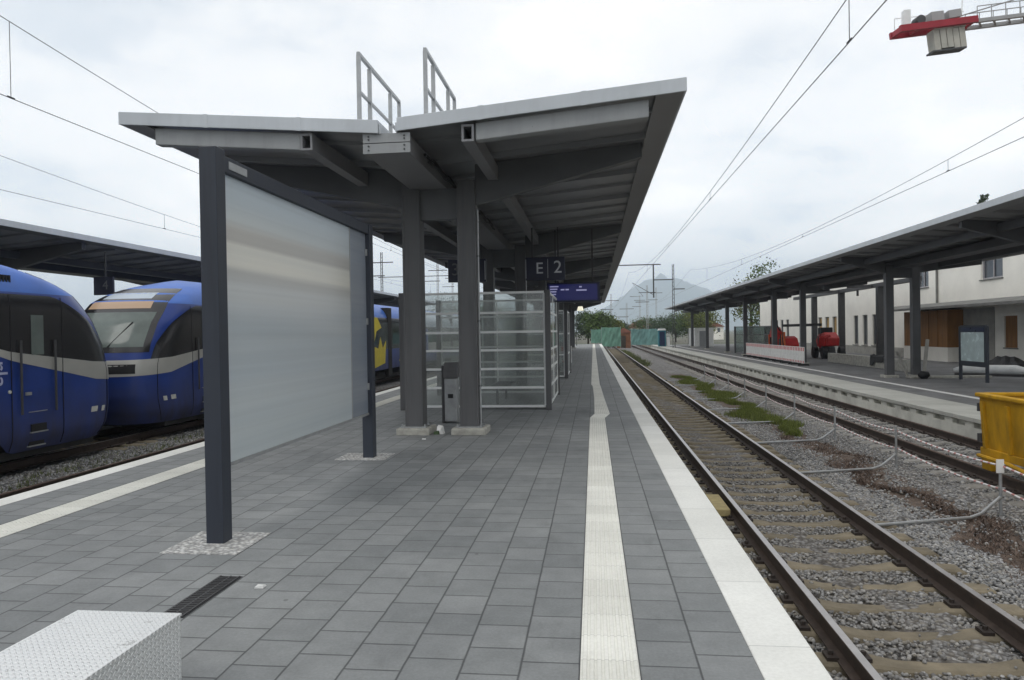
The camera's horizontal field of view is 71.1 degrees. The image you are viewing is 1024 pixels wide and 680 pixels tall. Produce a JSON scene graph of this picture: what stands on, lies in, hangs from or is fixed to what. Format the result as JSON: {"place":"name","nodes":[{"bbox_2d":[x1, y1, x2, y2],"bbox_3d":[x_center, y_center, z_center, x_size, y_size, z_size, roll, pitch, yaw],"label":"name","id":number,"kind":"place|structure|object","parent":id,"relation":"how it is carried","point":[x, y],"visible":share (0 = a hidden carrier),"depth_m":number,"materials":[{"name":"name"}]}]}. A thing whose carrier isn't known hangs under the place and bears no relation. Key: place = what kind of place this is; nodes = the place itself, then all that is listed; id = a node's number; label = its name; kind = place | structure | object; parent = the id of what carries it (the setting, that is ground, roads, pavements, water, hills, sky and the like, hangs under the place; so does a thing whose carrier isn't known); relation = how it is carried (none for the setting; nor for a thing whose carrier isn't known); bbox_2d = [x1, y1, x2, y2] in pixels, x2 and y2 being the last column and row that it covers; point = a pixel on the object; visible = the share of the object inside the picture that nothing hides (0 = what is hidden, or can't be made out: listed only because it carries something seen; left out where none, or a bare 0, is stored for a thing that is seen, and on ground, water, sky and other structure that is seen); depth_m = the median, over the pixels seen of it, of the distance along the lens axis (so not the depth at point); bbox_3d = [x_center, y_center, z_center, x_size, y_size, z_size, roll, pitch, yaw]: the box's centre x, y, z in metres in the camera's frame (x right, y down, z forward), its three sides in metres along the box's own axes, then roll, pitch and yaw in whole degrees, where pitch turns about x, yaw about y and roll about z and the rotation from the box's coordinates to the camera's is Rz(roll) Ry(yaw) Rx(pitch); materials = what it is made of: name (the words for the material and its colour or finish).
{"place":"outdoors","nodes":[
{"label":"outdoors","id":0,"kind":"place"},
{"bbox_2d":[0,337,580,492],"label":"ballast bed","id":1,"kind":"object","parent":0,"point":[386,384],"visible":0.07,"depth_m":17.14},
{"bbox_2d":[0,344,533,473],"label":"railway track","id":2,"kind":"structure","parent":1,"relation":"on","point":[118,443],"depth_m":17.95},
{"bbox_2d":[0,265,108,461],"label":"train","id":3,"kind":"object","parent":2,"relation":"on","point":[54,376],"visible":1,"depth_m":14.74,"materials":[{"name":"blue metal"}]},
{"bbox_2d":[85,281,502,425],"bbox_3d":[-6.574,-0.066,53.791,2.964,4.223,72.390,-1,1,6],"label":"train","id":4,"kind":"object","parent":2,"relation":"on","point":[150,336],"visible":0.48,"depth_m":19.22,"materials":[{"name":"blue metal"}]},
{"bbox_2d":[0,348,533,498],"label":"railway track","id":5,"kind":"structure","parent":1,"relation":"on","point":[39,485],"depth_m":13.80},
{"bbox_2d":[0,350,651,492],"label":"weeds","id":6,"kind":"object","parent":1,"relation":"on","point":[641,360],"visible":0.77,"depth_m":16.62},
{"bbox_2d":[0,77,763,679],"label":"platform","id":7,"kind":"structure","parent":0,"point":[442,556],"depth_m":7.57,"materials":[{"name":"tile"}]},
{"bbox_2d":[0,610,181,679],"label":"metal ramp box","id":8,"kind":"object","parent":7,"relation":"on","point":[97,645],"visible":1,"depth_m":3.19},
{"bbox_2d":[163,575,242,617],"bbox_3d":[-2.039,1.693,4.729,0.170,0.029,0.740,-1,1,6],"label":"drain grate","id":9,"kind":"object","parent":7,"relation":"on","point":[191,603],"visible":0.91,"depth_m":4.71,"materials":[{"name":"metal"}]},
{"bbox_2d":[159,531,270,554],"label":"cobbles","id":10,"kind":"object","parent":7,"relation":"on","point":[236,544],"visible":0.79,"depth_m":5.86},
{"bbox_2d":[0,354,515,505],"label":"platform edge","id":11,"kind":"object","parent":7,"relation":"attached to","point":[38,491],"visible":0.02,"depth_m":9.07,"materials":[{"name":"concrete"}]},
{"bbox_2d":[0,351,533,537],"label":"tactile strip","id":12,"kind":"object","parent":7,"relation":"on","point":[15,526],"visible":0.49,"depth_m":7.65,"materials":[{"name":"concrete"}]},
{"bbox_2d":[199,146,376,543],"bbox_3d":[-2.239,0.037,7.974,0.150,3.305,4.200,-1,1,6],"label":"wind screen","id":13,"kind":"object","parent":7,"relation":"on","point":[287,291],"visible":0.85,"depth_m":7.01,"materials":[{"name":"glass"}]},
{"bbox_2d":[335,453,394,459],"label":"cobbles","id":14,"kind":"object","parent":7,"relation":"on","point":[359,456],"visible":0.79,"depth_m":10.00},
{"bbox_2d":[356,51,400,132],"bbox_3d":[-2.062,-3.548,11.290,0.056,1.145,2.190,-1,1,6],"label":"roof railing","id":15,"kind":"object","parent":7,"relation":"on","point":[360,57],"visible":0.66,"depth_m":10.70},
{"bbox_2d":[423,47,455,113],"bbox_3d":[-1.099,-3.562,11.180,0.056,1.145,2.190,-1,1,6],"label":"roof railing","id":16,"kind":"object","parent":7,"relation":"on","point":[432,92],"visible":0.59,"depth_m":10.59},
{"bbox_2d":[441,362,459,422],"bbox_3d":[-1.175,1.007,13.803,0.320,1.160,0.340,-1,1,6],"label":"litter bin","id":17,"kind":"object","parent":7,"relation":"on","point":[450,388],"visible":0.95,"depth_m":13.66,"materials":[{"name":"metal"}]},
{"bbox_2d":[448,259,486,282],"bbox_3d":[-1.147,-2.067,18.263,0.980,1.180,0.101,-1,1,6],"label":"platform sign","id":18,"kind":"object","parent":7,"relation":"hanging from","point":[452,272],"visible":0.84,"depth_m":18.25,"materials":[{"name":"metal"}]},
{"bbox_2d":[398,290,559,409],"bbox_3d":[-0.619,0.219,17.877,3.410,2.640,3.940,-1,1,6],"label":"glass shelter","id":19,"kind":"object","parent":7,"relation":"on","point":[551,361],"visible":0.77,"depth_m":16.10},
{"bbox_2d":[476,210,481,423],"bbox_3d":[-0.560,-0.362,12.158,0.045,3.690,0.038,-1,1,6],"label":"cable conduit","id":20,"kind":"object","parent":7,"relation":"attached to","point":[479,320],"visible":0.88,"depth_m":12.14,"materials":[{"name":"metal"}]},
{"bbox_2d":[490,380,515,404],"bbox_3d":[-0.245,1.305,17.606,0.440,0.462,2.500,-1,1,6],"label":"bench","id":21,"kind":"object","parent":7,"relation":"on","point":[503,383],"visible":0.73,"depth_m":17.58,"materials":[{"name":"metal"}]},
{"bbox_2d":[480,309,570,378],"bbox_3d":[0.607,0.149,28.366,3.320,2.540,3.620,-1,1,6],"label":"glass shelter","id":22,"kind":"object","parent":7,"relation":"on","point":[566,333],"visible":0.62,"depth_m":26.74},
{"bbox_2d":[525,227,564,280],"bbox_3d":[0.833,-2.171,18.037,0.990,1.330,0.101,-1,1,6],"label":"platform sign","id":23,"kind":"object","parent":7,"relation":"hanging from","point":[544,268],"visible":1,"depth_m":18.00,"materials":[{"name":"metal"}]},
{"bbox_2d":[547,229,599,302],"bbox_3d":[1.666,-2.024,19.545,1.440,1.980,0.300,-1,1,6],"label":"departure display","id":24,"kind":"object","parent":7,"relation":"hanging from","point":[576,292],"visible":0.89,"depth_m":19.42,"materials":[{"name":"blue"}]},
{"bbox_2d":[591,329,601,343],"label":"hoarding","id":25,"kind":"object","parent":7,"relation":"on","point":[595,336],"visible":0.91,"depth_m":99.92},
{"bbox_2d":[580,344,640,679],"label":"tactile strip","id":26,"kind":"object","parent":7,"relation":"on","point":[608,648],"visible":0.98,"depth_m":4.91,"materials":[{"name":"concrete"}]},
{"bbox_2d":[574,264,660,343],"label":"overhead mast","id":27,"kind":"object","parent":7,"relation":"on","point":[630,296],"visible":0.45,"depth_m":88.75,"materials":[{"name":"metal"}]},
{"bbox_2d":[609,0,851,306],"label":"catenary wire","id":28,"kind":"object","parent":27,"relation":"hanging from","point":[776,100],"visible":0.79,"depth_m":9.66,"materials":[{"name":"metal"}]},
{"bbox_2d":[616,0,886,305],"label":"contact wire","id":29,"kind":"object","parent":28,"relation":"hanging from","point":[789,109],"visible":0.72,"depth_m":9.20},
{"bbox_2d":[599,344,832,679],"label":"platform edge","id":30,"kind":"object","parent":7,"relation":"attached to","point":[780,648],"visible":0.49,"depth_m":4.88,"materials":[{"name":"concrete"}]},
{"bbox_2d":[378,275,514,309],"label":"cross span","id":31,"kind":"object","parent":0,"point":[448,309],"visible":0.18,"depth_m":119.86,"materials":[{"name":"metal"}]},
{"bbox_2d":[0,15,445,270],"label":"catenary wire","id":32,"kind":"object","parent":31,"relation":"hanging from","point":[76,63],"visible":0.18,"depth_m":10.48,"materials":[{"name":"metal"}]},
{"bbox_2d":[0,94,532,307],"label":"contact wire","id":33,"kind":"object","parent":32,"relation":"hanging from","point":[128,145],"visible":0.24,"depth_m":11.77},
{"bbox_2d":[0,155,508,309],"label":"catenary wire","id":34,"kind":"object","parent":31,"relation":"hanging from","point":[141,206],"visible":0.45,"depth_m":19.32,"materials":[{"name":"metal"}]},
{"bbox_2d":[0,189,533,317],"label":"contact wire","id":35,"kind":"object","parent":34,"relation":"hanging from","point":[124,219],"visible":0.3,"depth_m":18.47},
{"bbox_2d":[0,404,1023,679],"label":"gravel","id":36,"kind":"structure","parent":0,"point":[976,568],"depth_m":9.51,"materials":[{"name":"gravel"}]},
{"bbox_2d":[756,407,837,443],"bbox_3d":[6.604,2.039,16.750,2.390,0.850,0.169,-1,1,-13],"label":"chain post","id":37,"kind":"object","parent":36,"relation":"on","point":[834,423],"visible":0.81,"depth_m":16.89,"materials":[{"name":"metal"}]},
{"bbox_2d":[801,426,899,473],"bbox_3d":[6.175,2.079,13.226,2.390,0.850,0.169,-1,1,-13],"label":"chain post","id":38,"kind":"object","parent":36,"relation":"on","point":[871,468],"visible":0.76,"depth_m":13.36,"materials":[{"name":"metal"}]},
{"bbox_2d":[0,0,1023,317],"label":"sky","id":39,"kind":"structure","parent":0,"point":[885,112],"materials":[{"name":"white"}]},
{"bbox_2d":[495,273,759,333],"bbox_3d":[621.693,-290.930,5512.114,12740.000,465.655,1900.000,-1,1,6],"label":"hills","id":40,"kind":"structure","parent":0,"point":[628,302],"depth_m":5214.89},
{"bbox_2d":[503,330,759,348],"bbox_3d":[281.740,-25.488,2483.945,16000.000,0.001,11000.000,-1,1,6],"label":"ground","id":41,"kind":"structure","parent":0,"point":[508,340],"depth_m":234.09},
{"bbox_2d":[373,252,392,290],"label":"overhead mast","id":42,"kind":"object","parent":41,"relation":"on","point":[382,262],"visible":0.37,"depth_m":97.44,"materials":[{"name":"metal"}]},
{"bbox_2d":[427,292,457,312],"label":"tree","id":43,"kind":"object","parent":41,"relation":"on","point":[445,306],"visible":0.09,"depth_m":180.79,"materials":[{"name":"green plant"}]},
{"bbox_2d":[480,298,513,330],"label":"tree","id":44,"kind":"object","parent":41,"relation":"on","point":[481,308],"visible":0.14,"depth_m":191.55,"materials":[{"name":"green plant"}]},
{"bbox_2d":[503,308,533,335],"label":"tree","id":45,"kind":"object","parent":41,"relation":"on","point":[514,325],"visible":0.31,"depth_m":198.88,"materials":[{"name":"green plant"}]},
{"bbox_2d":[575,309,594,343],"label":"tree","id":46,"kind":"object","parent":41,"relation":"on","point":[581,329],"visible":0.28,"depth_m":126.67,"materials":[{"name":"green plant"}]},
{"bbox_2d":[579,308,618,343],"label":"tree","id":47,"kind":"object","parent":41,"relation":"on","point":[598,320],"visible":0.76,"depth_m":120.10,"materials":[{"name":"green plant"}]},
{"bbox_2d":[601,327,620,346],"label":"hoarding","id":48,"kind":"object","parent":41,"relation":"on","point":[610,337],"visible":0.95,"depth_m":105.04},
{"bbox_2d":[617,328,630,347],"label":"brown shed","id":49,"kind":"structure","parent":41,"relation":"on","point":[625,338],"depth_m":115.64,"materials":[{"name":"wood"}]},
{"bbox_2d":[626,315,658,328],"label":"tree","id":50,"kind":"object","parent":41,"relation":"on","point":[639,323],"visible":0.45,"depth_m":186.25,"materials":[{"name":"green plant"}]},
{"bbox_2d":[631,328,657,346],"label":"hoarding","id":51,"kind":"object","parent":41,"relation":"on","point":[647,337],"visible":0.81,"depth_m":112.38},
{"bbox_2d":[643,315,673,333],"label":"tree","id":52,"kind":"object","parent":41,"relation":"on","point":[654,325],"visible":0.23,"depth_m":181.59,"materials":[{"name":"green plant"}]},
{"bbox_2d":[658,328,665,345],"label":"portable toilet","id":53,"kind":"object","parent":41,"relation":"on","point":[661,337],"visible":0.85,"depth_m":97.80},
{"bbox_2d":[654,264,684,347],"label":"overhead mast","id":54,"kind":"object","parent":41,"relation":"on","point":[672,297],"visible":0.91,"depth_m":89.67,"materials":[{"name":"metal"}]},
{"bbox_2d":[655,311,690,341],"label":"tree","id":55,"kind":"object","parent":41,"relation":"on","point":[667,328],"visible":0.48,"depth_m":171.05,"materials":[{"name":"green plant"}]},
{"bbox_2d":[667,310,715,343],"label":"tree","id":56,"kind":"object","parent":41,"relation":"on","point":[680,327],"visible":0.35,"depth_m":146.66,"materials":[{"name":"green plant"}]},
{"bbox_2d":[675,310,724,335],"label":"tree","id":57,"kind":"object","parent":41,"relation":"on","point":[699,322],"visible":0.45,"depth_m":135.69,"materials":[{"name":"green plant"}]},
{"bbox_2d":[689,328,713,346],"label":"site container","id":58,"kind":"object","parent":41,"relation":"on","point":[699,337],"visible":0.62,"depth_m":93.59,"materials":[{"name":"metal"}]},
{"bbox_2d":[699,331,705,345],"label":"door","id":59,"kind":"structure","parent":58,"relation":"in","point":[702,334],"depth_m":93.55,"materials":[{"name":"grey paint"}]},
{"bbox_2d":[725,271,759,341],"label":"tree","id":60,"kind":"object","parent":41,"relation":"on","point":[739,311],"visible":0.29,"depth_m":118.05,"materials":[{"name":"green plant"}]},
{"bbox_2d":[740,257,779,328],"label":"tree","id":61,"kind":"object","parent":41,"relation":"on","point":[759,269],"visible":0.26,"depth_m":116.14,"materials":[{"name":"green plant"}]},
{"bbox_2d":[651,346,981,439],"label":"platform wall","id":62,"kind":"structure","parent":41,"relation":"on","point":[969,429],"depth_m":23.02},
{"bbox_2d":[651,345,980,423],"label":"platform edge","id":63,"kind":"object","parent":62,"relation":"on","point":[965,412],"visible":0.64,"depth_m":24.21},
{"bbox_2d":[889,0,1023,55],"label":"tower crane","id":64,"kind":"object","parent":41,"relation":"on","point":[943,32],"visible":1,"depth_m":56.35,"materials":[{"name":"metal"}]},
{"bbox_2d":[709,322,724,339],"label":"house","id":65,"kind":"structure","parent":0,"point":[720,328],"depth_m":204.56,"materials":[{"name":"paint"}]},
{"bbox_2d":[598,343,1023,679],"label":"ballast bed","id":66,"kind":"object","parent":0,"point":[659,366],"visible":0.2,"depth_m":10.40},
{"bbox_2d":[668,374,806,436],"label":"grass","id":67,"kind":"structure","parent":66,"relation":"on","point":[751,411],"depth_m":23.13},
{"bbox_2d":[708,385,767,409],"bbox_3d":[7.464,1.958,23.797,2.390,0.850,0.169,-1,1,-13],"label":"chain post","id":68,"kind":"object","parent":66,"relation":"on","point":[766,396],"visible":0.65,"depth_m":24.06,"materials":[{"name":"metal"}]},
{"bbox_2d":[728,394,796,423],"bbox_3d":[7.034,1.998,20.274,2.390,0.850,0.169,-1,1,-13],"label":"chain post","id":69,"kind":"object","parent":66,"relation":"on","point":[794,396],"visible":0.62,"depth_m":20.32,"materials":[{"name":"metal"}]},
{"bbox_2d":[604,346,1023,679],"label":"railway track","id":70,"kind":"structure","parent":66,"relation":"on","point":[844,655],"depth_m":8.04,"materials":[{"name":"metal"}]},
{"bbox_2d":[706,494,729,517],"bbox_3d":[2.993,2.462,10.433,0.200,0.220,0.950,-1,1,6],"label":"track magnet","id":71,"kind":"object","parent":70,"relation":"attached to","point":[721,507],"visible":0.69,"depth_m":10.22,"materials":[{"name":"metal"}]},
{"bbox_2d":[631,345,1023,506],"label":"railway track","id":72,"kind":"structure","parent":66,"relation":"on","point":[977,473],"depth_m":18.32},
{"bbox_2d":[975,392,1023,473],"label":"yellow skip","id":73,"kind":"object","parent":72,"relation":"on","point":[1001,436],"visible":0.95,"depth_m":11.83,"materials":[{"name":"paint"}]},
{"bbox_2d":[728,414,1023,585],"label":"dead undergrowth","id":74,"kind":"object","parent":66,"relation":"on","point":[991,526],"visible":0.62,"depth_m":10.30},
{"bbox_2d":[876,459,1005,525],"bbox_3d":[5.745,2.115,9.702,2.390,0.860,0.169,-1,1,-13],"label":"chain post","id":75,"kind":"object","parent":66,"relation":"on","point":[1000,464],"visible":0.79,"depth_m":9.89,"materials":[{"name":"metal"}]},
{"bbox_2d":[705,373,1023,500],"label":"rail","id":76,"kind":"object","parent":75,"relation":"attached to","point":[1010,493],"visible":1,"depth_m":12.97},
{"bbox_2d":[705,367,1023,475],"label":"barrier chain","id":77,"kind":"object","parent":75,"relation":"attached to","point":[1015,471],"visible":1,"depth_m":13.06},
{"bbox_2d":[665,189,1023,405],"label":"platform","id":78,"kind":"structure","parent":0,"point":[980,233],"depth_m":30.26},
{"bbox_2d":[734,326,770,352],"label":"glass shelter","id":79,"kind":"object","parent":78,"relation":"on","point":[767,329],"visible":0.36,"depth_m":65.22,"materials":[{"name":"grey paint"}]},
{"bbox_2d":[748,343,758,357],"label":"construction barrier","id":80,"kind":"object","parent":78,"relation":"on","point":[754,349],"visible":0.97,"depth_m":54.68,"materials":[{"name":"white paint"}]},
{"bbox_2d":[754,344,765,358],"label":"construction barrier","id":81,"kind":"object","parent":78,"relation":"on","point":[760,350],"visible":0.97,"depth_m":52.57,"materials":[{"name":"white paint"}]},
{"bbox_2d":[760,344,769,359],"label":"construction barrier","id":82,"kind":"object","parent":78,"relation":"on","point":[766,350],"visible":0.96,"depth_m":50.38,"materials":[{"name":"white paint"}]},
{"bbox_2d":[766,345,776,360],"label":"construction barrier","id":83,"kind":"object","parent":78,"relation":"on","point":[773,352],"visible":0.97,"depth_m":48.30,"materials":[{"name":"white paint"}]},
{"bbox_2d":[774,345,784,362],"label":"construction barrier","id":84,"kind":"object","parent":78,"relation":"on","point":[780,353],"visible":0.96,"depth_m":46.38,"materials":[{"name":"white paint"}]},
{"bbox_2d":[768,316,798,346],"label":"drilling rig","id":85,"kind":"object","parent":78,"relation":"on","point":[783,339],"visible":0.41,"depth_m":52.64,"materials":[{"name":"red paint"}]},
{"bbox_2d":[781,346,796,363],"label":"construction barrier","id":86,"kind":"object","parent":78,"relation":"on","point":[789,354],"visible":0.97,"depth_m":44.15,"materials":[{"name":"white paint"}]},
{"bbox_2d":[790,346,808,365],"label":"construction barrier","id":87,"kind":"object","parent":78,"relation":"on","point":[799,355],"visible":1,"depth_m":42.00,"materials":[{"name":"white paint"}]},
{"bbox_2d":[782,323,845,358],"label":"compact loader","id":88,"kind":"object","parent":78,"relation":"on","point":[827,339],"visible":0.89,"depth_m":50.22,"materials":[{"name":"red paint"}]},
{"bbox_2d":[671,345,979,398],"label":"platform line","id":89,"kind":"object","parent":78,"relation":"on","point":[859,377],"visible":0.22,"depth_m":28.95,"materials":[{"name":"white paint"}]},
{"bbox_2d":[793,276,921,354],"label":"steel frame","id":90,"kind":"object","parent":78,"relation":"on","point":[878,287],"visible":0.72,"depth_m":52.53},
{"bbox_2d":[828,353,909,371],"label":"wall","id":91,"kind":"structure","parent":78,"relation":"on","point":[857,360],"depth_m":39.97,"materials":[{"name":"concrete"}]},
{"bbox_2d":[870,354,883,365],"bbox_3d":[19.340,1.062,37.575,0.438,0.636,1.800,-1,1,6],"label":"tarp","id":92,"kind":"object","parent":91,"relation":"hanging from","point":[876,358],"visible":0.8,"depth_m":37.73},
{"bbox_2d":[922,339,928,370],"bbox_3d":[17.492,0.769,30.282,0.545,1.612,0.122,-1,1,-39],"label":"plank","id":93,"kind":"object","parent":78,"relation":"on","point":[925,354],"visible":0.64,"depth_m":30.29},
{"bbox_2d":[905,375,991,378],"bbox_3d":[18.122,1.529,29.742,3.150,0.090,0.550,-1,1,6],"label":"concrete slab strip","id":94,"kind":"object","parent":78,"relation":"on","point":[950,376],"visible":0.84,"depth_m":29.54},
{"bbox_2d":[958,325,988,382],"bbox_3d":[17.910,0.511,27.791,0.100,2.170,2.050,-1,1,6],"label":"info board","id":95,"kind":"object","parent":78,"relation":"on","point":[973,345],"visible":1,"depth_m":27.62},
{"bbox_2d":[953,365,1023,376],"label":"rolled membrane","id":96,"kind":"object","parent":78,"relation":"on","point":[1007,370],"visible":0.8,"depth_m":30.35,"materials":[{"name":"plastic"}]},
{"bbox_2d":[989,356,1023,366],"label":"tarp","id":97,"kind":"object","parent":96,"relation":"on","point":[1003,360],"visible":0.45,"depth_m":34.82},
{"bbox_2d":[760,254,1023,361],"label":"station building","id":98,"kind":"structure","parent":0,"point":[990,293],"depth_m":44.25,"materials":[{"name":"paint"}]},
{"bbox_2d":[852,315,857,344],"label":"window","id":99,"kind":"structure","parent":98,"relation":"in","point":[856,317],"depth_m":60.67,"materials":[{"name":"clear glass"}]},
{"bbox_2d":[861,315,867,345],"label":"window","id":100,"kind":"structure","parent":98,"relation":"in","point":[865,316],"depth_m":58.64,"materials":[{"name":"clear glass"}]},
{"bbox_2d":[871,314,875,345],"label":"window","id":101,"kind":"structure","parent":98,"relation":"in","point":[874,315],"depth_m":56.73,"materials":[{"name":"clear glass"}]},
{"bbox_2d":[920,272,928,288],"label":"window","id":102,"kind":"structure","parent":98,"relation":"in","point":[924,283],"depth_m":48.00,"materials":[{"name":"clear glass"}]},
{"bbox_2d":[979,258,1002,280],"bbox_3d":[26.651,-4.179,39.705,0.280,1.660,2.320,-1,1,6],"label":"window","id":103,"kind":"structure","parent":98,"relation":"in","point":[992,269],"depth_m":39.71,"materials":[{"name":"clear glass"}]},
{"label":"platform","id":104,"kind":"structure","parent":0,"visible":0},
{"bbox_2d":[0,219,435,306],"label":"roof","id":105,"kind":"structure","parent":104,"relation":"on","point":[28,247],"depth_m":25.40,"materials":[{"name":"metal"}]},
{"bbox_2d":[93,252,114,294],"bbox_3d":[-13.508,-2.200,23.689,0.680,1.420,0.101,-1,1,6],"label":"platform sign","id":106,"kind":"object","parent":105,"relation":"hanging from","point":[105,285],"visible":0.98,"depth_m":23.66,"materials":[{"name":"metal"}]},
{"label":"overhead mast","id":107,"kind":"object","parent":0,"visible":0},
{"bbox_2d":[639,117,1023,304],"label":"catenary wire","id":108,"kind":"object","parent":107,"relation":"attached to","point":[880,195],"visible":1,"depth_m":17.56,"materials":[{"name":"metal"}]},
{"bbox_2d":[631,137,1023,314],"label":"contact wire","id":109,"kind":"object","parent":108,"relation":"hanging from","point":[879,202],"visible":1,"depth_m":17.57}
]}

